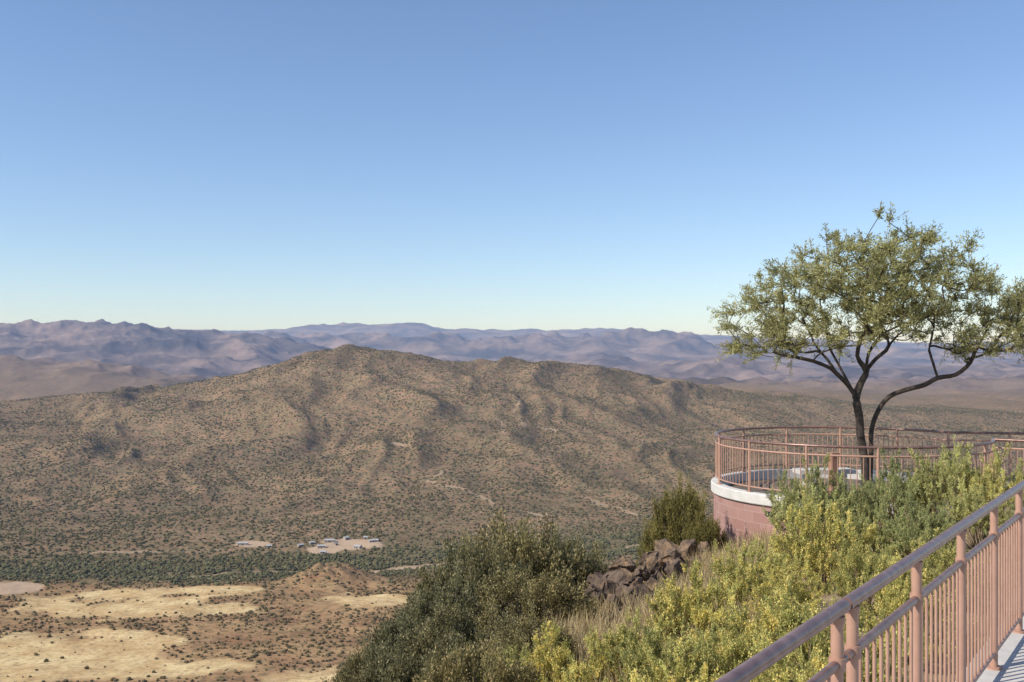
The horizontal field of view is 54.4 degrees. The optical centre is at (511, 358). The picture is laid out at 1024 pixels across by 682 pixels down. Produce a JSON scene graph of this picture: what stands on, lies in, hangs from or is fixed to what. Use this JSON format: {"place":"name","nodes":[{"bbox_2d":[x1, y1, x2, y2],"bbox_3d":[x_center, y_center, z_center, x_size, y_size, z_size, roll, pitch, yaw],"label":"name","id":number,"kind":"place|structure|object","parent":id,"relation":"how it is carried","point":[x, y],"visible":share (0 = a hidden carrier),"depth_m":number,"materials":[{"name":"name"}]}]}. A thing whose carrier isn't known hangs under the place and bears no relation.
{"place":"outdoors","nodes":[
{"label":"outdoors","id":0,"kind":"place"},
{"bbox_2d":[0,319,1023,681],"bbox_3d":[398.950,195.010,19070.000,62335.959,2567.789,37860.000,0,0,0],"label":"desert terrain","id":1,"kind":"structure","parent":0,"point":[52,361],"depth_m":2220.91,"materials":[{"name":"brown soil"}]},
{"bbox_2d":[237,542,248,545],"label":"ranch house","id":2,"kind":"structure","parent":1,"relation":"on","point":[242,543],"depth_m":1203.18,"materials":[{"name":"paint"}]},
{"bbox_2d":[317,544,325,547],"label":"ranch house","id":3,"kind":"structure","parent":1,"relation":"on","point":[321,546],"depth_m":1177.94,"materials":[{"name":"paint"}]},
{"bbox_2d":[324,539,334,542],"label":"ranch house","id":4,"kind":"structure","parent":1,"relation":"on","point":[329,540],"depth_m":1212.24,"materials":[{"name":"paint"}]},
{"bbox_2d":[354,545,361,548],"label":"ranch house","id":5,"kind":"structure","parent":1,"relation":"on","point":[357,546],"depth_m":1167.78,"materials":[{"name":"paint"}]},
{"bbox_2d":[368,539,378,542],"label":"ranch house","id":6,"kind":"structure","parent":1,"relation":"on","point":[373,540],"depth_m":1202.88,"materials":[{"name":"paint"}]},
{"bbox_2d":[0,344,1023,681],"bbox_3d":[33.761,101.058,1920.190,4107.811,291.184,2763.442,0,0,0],"label":"desert scrub","id":7,"kind":"object","parent":1,"relation":"on","point":[136,570],"visible":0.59,"depth_m":1542.33,"materials":[{"name":"green plant"}]},
{"bbox_2d":[0,0,1023,342],"label":"sky","id":8,"kind":"structure","parent":0,"point":[228,165],"materials":[{"name":"blue"}]},
{"bbox_2d":[531,523,781,681],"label":"dry grass","id":9,"kind":"structure","parent":0,"point":[580,626],"depth_m":11.21,"materials":[{"name":"beige plant"}]},
{"bbox_2d":[574,475,1015,681],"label":"hillside ground","id":10,"kind":"structure","parent":0,"point":[829,598],"depth_m":9.31,"materials":[{"name":"soil"}]},
{"bbox_2d":[332,654,358,680],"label":"scrub oak bush","id":11,"kind":"object","parent":10,"relation":"on","point":[343,667],"visible":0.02,"depth_m":9.99,"materials":[{"name":"green plant"}]},
{"bbox_2d":[320,630,411,681],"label":"scrub oak bush","id":12,"kind":"object","parent":10,"relation":"on","point":[355,662],"visible":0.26,"depth_m":9.03,"materials":[{"name":"green plant"}]},
{"bbox_2d":[347,606,444,678],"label":"scrub oak bush","id":13,"kind":"object","parent":10,"relation":"on","point":[385,632],"visible":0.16,"depth_m":10.06,"materials":[{"name":"green plant"}]},
{"bbox_2d":[359,628,487,681],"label":"scrub oak bush","id":14,"kind":"object","parent":10,"relation":"on","point":[386,672],"visible":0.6,"depth_m":7.97,"materials":[{"name":"green plant"}]},
{"bbox_2d":[389,555,508,664],"bbox_3d":[-0.777,3.048,11.586,1.489,1.443,1.774,0,0,17],"label":"scrub oak bush","id":15,"kind":"object","parent":10,"relation":"on","point":[420,605],"visible":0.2,"depth_m":11.50,"materials":[{"name":"green plant"}]},
{"bbox_2d":[396,595,522,677],"bbox_3d":[-0.302,2.748,9.445,1.591,0.950,1.526,0,0,-38],"label":"scrub oak bush","id":16,"kind":"object","parent":10,"relation":"on","point":[463,625],"visible":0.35,"depth_m":9.50,"materials":[{"name":"green plant"}]},
{"bbox_2d":[403,528,536,636],"bbox_3d":[-0.375,3.107,12.884,2.280,1.726,2.188,0,0,-9],"label":"scrub oak bush","id":17,"kind":"object","parent":10,"relation":"on","point":[491,567],"visible":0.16,"depth_m":13.15,"materials":[{"name":"green plant"}]},
{"bbox_2d":[412,627,547,681],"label":"scrub oak bush","id":18,"kind":"object","parent":10,"relation":"on","point":[452,669],"visible":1,"depth_m":7.32,"materials":[{"name":"green plant"}]},
{"bbox_2d":[476,642,540,681],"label":"desert broom bush","id":19,"kind":"object","parent":10,"relation":"on","point":[514,651],"visible":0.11,"depth_m":8.54,"materials":[{"name":"green plant"}]},
{"bbox_2d":[431,507,594,617],"bbox_3d":[0.042,3.169,14.655,2.866,2.169,2.750,0,0,6],"label":"scrub oak bush","id":20,"kind":"object","parent":10,"relation":"on","point":[524,546],"visible":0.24,"depth_m":14.09,"materials":[{"name":"green plant"}]},
{"bbox_2d":[479,596,580,674],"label":"scrub oak bush","id":21,"kind":"object","parent":10,"relation":"on","point":[520,638],"visible":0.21,"depth_m":8.98,"materials":[{"name":"green plant"}]},
{"bbox_2d":[470,564,612,636],"bbox_3d":[0.136,2.840,11.585,1.926,1.023,1.848,0,0,-23],"label":"scrub oak bush","id":22,"kind":"object","parent":10,"relation":"on","point":[543,594],"visible":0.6,"depth_m":11.30,"materials":[{"name":"green plant"}]},
{"bbox_2d":[510,616,618,681],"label":"desert broom bush","id":23,"kind":"object","parent":10,"relation":"on","point":[551,659],"visible":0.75,"depth_m":7.92,"materials":[{"name":"green plant"}]},
{"bbox_2d":[515,522,613,593],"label":"scrub oak bush","id":24,"kind":"object","parent":10,"relation":"on","point":[594,562],"visible":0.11,"depth_m":14.66,"materials":[{"name":"green plant"}]},
{"bbox_2d":[540,657,624,681],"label":"desert broom bush","id":25,"kind":"object","parent":10,"relation":"on","point":[585,677],"visible":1,"depth_m":6.46,"materials":[{"name":"green plant"}]},
{"bbox_2d":[576,604,675,681],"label":"desert broom bush","id":26,"kind":"object","parent":10,"relation":"on","point":[602,649],"visible":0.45,"depth_m":7.95,"materials":[{"name":"green plant"}]},
{"bbox_2d":[577,538,736,635],"bbox_3d":[1.907,3.595,14.394,2.820,1.609,7.141,0,0,13],"label":"rock outcrop","id":27,"kind":"object","parent":10,"relation":"on","point":[664,556],"visible":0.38,"depth_m":14.31,"materials":[{"name":"brown stone"}]},
{"bbox_2d":[636,513,680,567],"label":"jojoba bush","id":28,"kind":"object","parent":10,"relation":"on","point":[640,543],"visible":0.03,"depth_m":19.61,"materials":[{"name":"green plant"}]},
{"bbox_2d":[606,613,741,681],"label":"desert broom bush","id":29,"kind":"object","parent":10,"relation":"on","point":[688,651],"visible":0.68,"depth_m":6.98,"materials":[{"name":"green plant"}]},
{"bbox_2d":[628,637,723,681],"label":"desert broom bush","id":30,"kind":"object","parent":10,"relation":"on","point":[678,676],"visible":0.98,"depth_m":6.10,"materials":[{"name":"green plant"}]},
{"bbox_2d":[641,470,715,551],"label":"jojoba bush","id":31,"kind":"object","parent":10,"relation":"on","point":[672,515],"visible":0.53,"depth_m":18.43,"materials":[{"name":"green plant"}]},
{"bbox_2d":[644,557,736,647],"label":"desert broom bush","id":32,"kind":"object","parent":10,"relation":"on","point":[698,611],"visible":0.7,"depth_m":8.94,"materials":[{"name":"green plant"}]},
{"bbox_2d":[679,509,727,552],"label":"jojoba bush","id":33,"kind":"object","parent":10,"relation":"on","point":[699,533],"visible":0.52,"depth_m":17.89,"materials":[{"name":"green plant"}]},
{"bbox_2d":[678,605,780,681],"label":"desert broom bush","id":34,"kind":"object","parent":10,"relation":"on","point":[735,652],"visible":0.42,"depth_m":7.20,"materials":[{"name":"green plant"}]},
{"bbox_2d":[709,534,801,609],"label":"desert broom bush","id":35,"kind":"object","parent":10,"relation":"on","point":[719,565],"visible":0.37,"depth_m":10.47,"materials":[{"name":"green plant"}]},
{"bbox_2d":[703,580,826,681],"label":"desert broom bush","id":36,"kind":"object","parent":10,"relation":"on","point":[767,616],"visible":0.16,"depth_m":7.60,"materials":[{"name":"green plant"}]},
{"bbox_2d":[741,546,832,620],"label":"desert broom bush","id":37,"kind":"object","parent":10,"relation":"on","point":[771,582],"visible":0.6,"depth_m":9.72,"materials":[{"name":"green plant"}]},
{"bbox_2d":[710,615,864,681],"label":"desert broom bush","id":38,"kind":"object","parent":10,"relation":"on","point":[800,677],"visible":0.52,"depth_m":5.69,"materials":[{"name":"green plant"}]},
{"bbox_2d":[774,534,825,578],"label":"feathery shrub","id":39,"kind":"object","parent":10,"relation":"on","point":[788,564],"visible":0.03,"depth_m":13.45,"materials":[{"name":"green plant"}]},
{"bbox_2d":[762,452,862,547],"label":"feathery shrub","id":40,"kind":"object","parent":10,"relation":"on","point":[794,495],"visible":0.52,"depth_m":15.67,"materials":[{"name":"green plant"}]},
{"bbox_2d":[766,490,880,593],"bbox_3d":[3.718,2.222,12.000,1.379,1.312,1.194,0,0,-29],"label":"desert broom bush","id":41,"kind":"object","parent":10,"relation":"on","point":[826,540],"visible":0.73,"depth_m":11.86,"materials":[{"name":"green plant"}]},
{"bbox_2d":[748,573,908,681],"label":"desert broom bush","id":42,"kind":"object","parent":10,"relation":"on","point":[787,611],"visible":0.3,"depth_m":6.31,"materials":[{"name":"green plant"}]},
{"bbox_2d":[711,469,951,547],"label":"round overlook terrace","id":43,"kind":"structure","parent":10,"relation":"on","point":[738,509],"depth_m":19.26,"materials":[{"name":"pink concrete"}]},
{"bbox_2d":[792,467,855,497],"bbox_3d":[6.022,2.410,19.200,1.100,0.580,0.420,0,0,-6],"label":"concrete bench","id":44,"kind":"object","parent":43,"relation":"on","point":[847,471],"visible":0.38,"depth_m":19.03,"materials":[{"name":"grey concrete"}]},
{"bbox_2d":[827,452,839,493],"bbox_3d":[6.102,2.240,18.900,0.170,0.920,0.170,0,0,-17],"label":"wooden post","id":45,"kind":"object","parent":43,"relation":"on","point":[834,463],"visible":0.5,"depth_m":18.84,"materials":[{"name":"brown wood"}]},
{"bbox_2d":[707,200,1023,487],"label":"mesquite tree","id":46,"kind":"object","parent":43,"relation":"on","point":[883,307],"visible":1,"depth_m":19.11,"materials":[{"name":"green plant"}]},
{"bbox_2d":[715,426,1023,495],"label":"terrace railing","id":47,"kind":"object","parent":43,"relation":"on","point":[719,458],"visible":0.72,"depth_m":19.52,"materials":[{"name":"metal"}]},
{"bbox_2d":[822,468,889,530],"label":"feathery shrub","id":48,"kind":"object","parent":10,"relation":"on","point":[863,505],"visible":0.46,"depth_m":15.91,"materials":[{"name":"green plant"}]},
{"bbox_2d":[825,536,910,616],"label":"desert broom bush","id":49,"kind":"object","parent":10,"relation":"on","point":[856,565],"visible":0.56,"depth_m":9.75,"materials":[{"name":"green plant"}]},
{"bbox_2d":[834,492,915,570],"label":"feathery shrub","id":50,"kind":"object","parent":10,"relation":"on","point":[881,538],"visible":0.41,"depth_m":12.86,"materials":[{"name":"green plant"}]},
{"bbox_2d":[858,447,942,526],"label":"feathery shrub","id":51,"kind":"object","parent":10,"relation":"on","point":[894,496],"visible":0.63,"depth_m":16.06,"materials":[{"name":"green plant"}]},
{"bbox_2d":[846,548,983,666],"bbox_3d":[3.153,2.002,7.892,0.969,0.935,0.924,0,0,-21],"label":"desert broom bush","id":52,"kind":"object","parent":10,"relation":"on","point":[891,600],"visible":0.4,"depth_m":7.83,"materials":[{"name":"green plant"}]},
{"bbox_2d":[868,480,970,566],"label":"feathery shrub","id":53,"kind":"object","parent":10,"relation":"on","point":[907,534],"visible":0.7,"depth_m":12.42,"materials":[{"name":"green plant"}]},
{"bbox_2d":[886,434,997,527],"bbox_3d":[6.862,1.986,16.013,1.497,1.593,1.469,0,0,-32],"label":"feathery shrub","id":54,"kind":"object","parent":10,"relation":"on","point":[931,486],"visible":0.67,"depth_m":15.70,"materials":[{"name":"green plant"}]},
{"bbox_2d":[909,525,989,610],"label":"desert broom bush","id":55,"kind":"object","parent":10,"relation":"on","point":[944,560],"visible":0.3,"depth_m":9.20,"materials":[{"name":"green plant"}]},
{"bbox_2d":[932,472,1013,552],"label":"feathery shrub","id":56,"kind":"object","parent":10,"relation":"on","point":[964,507],"visible":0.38,"depth_m":12.92,"materials":[{"name":"green plant"}]},
{"bbox_2d":[946,442,1021,520],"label":"feathery shrub","id":57,"kind":"object","parent":10,"relation":"on","point":[988,478],"visible":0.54,"depth_m":15.44,"materials":[{"name":"green plant"}]},
{"bbox_2d":[983,500,1014,560],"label":"feathery shrub","id":58,"kind":"object","parent":10,"relation":"on","point":[1012,509],"visible":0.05,"depth_m":11.29,"materials":[{"name":"green plant"}]},
{"bbox_2d":[1013,457,1023,508],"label":"feathery shrub","id":59,"kind":"object","parent":10,"relation":"on","point":[1020,469],"visible":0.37,"depth_m":15.08,"materials":[{"name":"green plant"}]},
{"bbox_2d":[955,616,1023,681],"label":"concrete walkway","id":60,"kind":"structure","parent":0,"point":[1011,656],"depth_m":6.54,"materials":[{"name":"grey concrete"}]},
{"bbox_2d":[714,480,1023,681],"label":"metal railing","id":61,"kind":"object","parent":60,"relation":"on","point":[1005,540],"visible":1,"depth_m":5.15,"materials":[{"name":"metal"}]}
]}

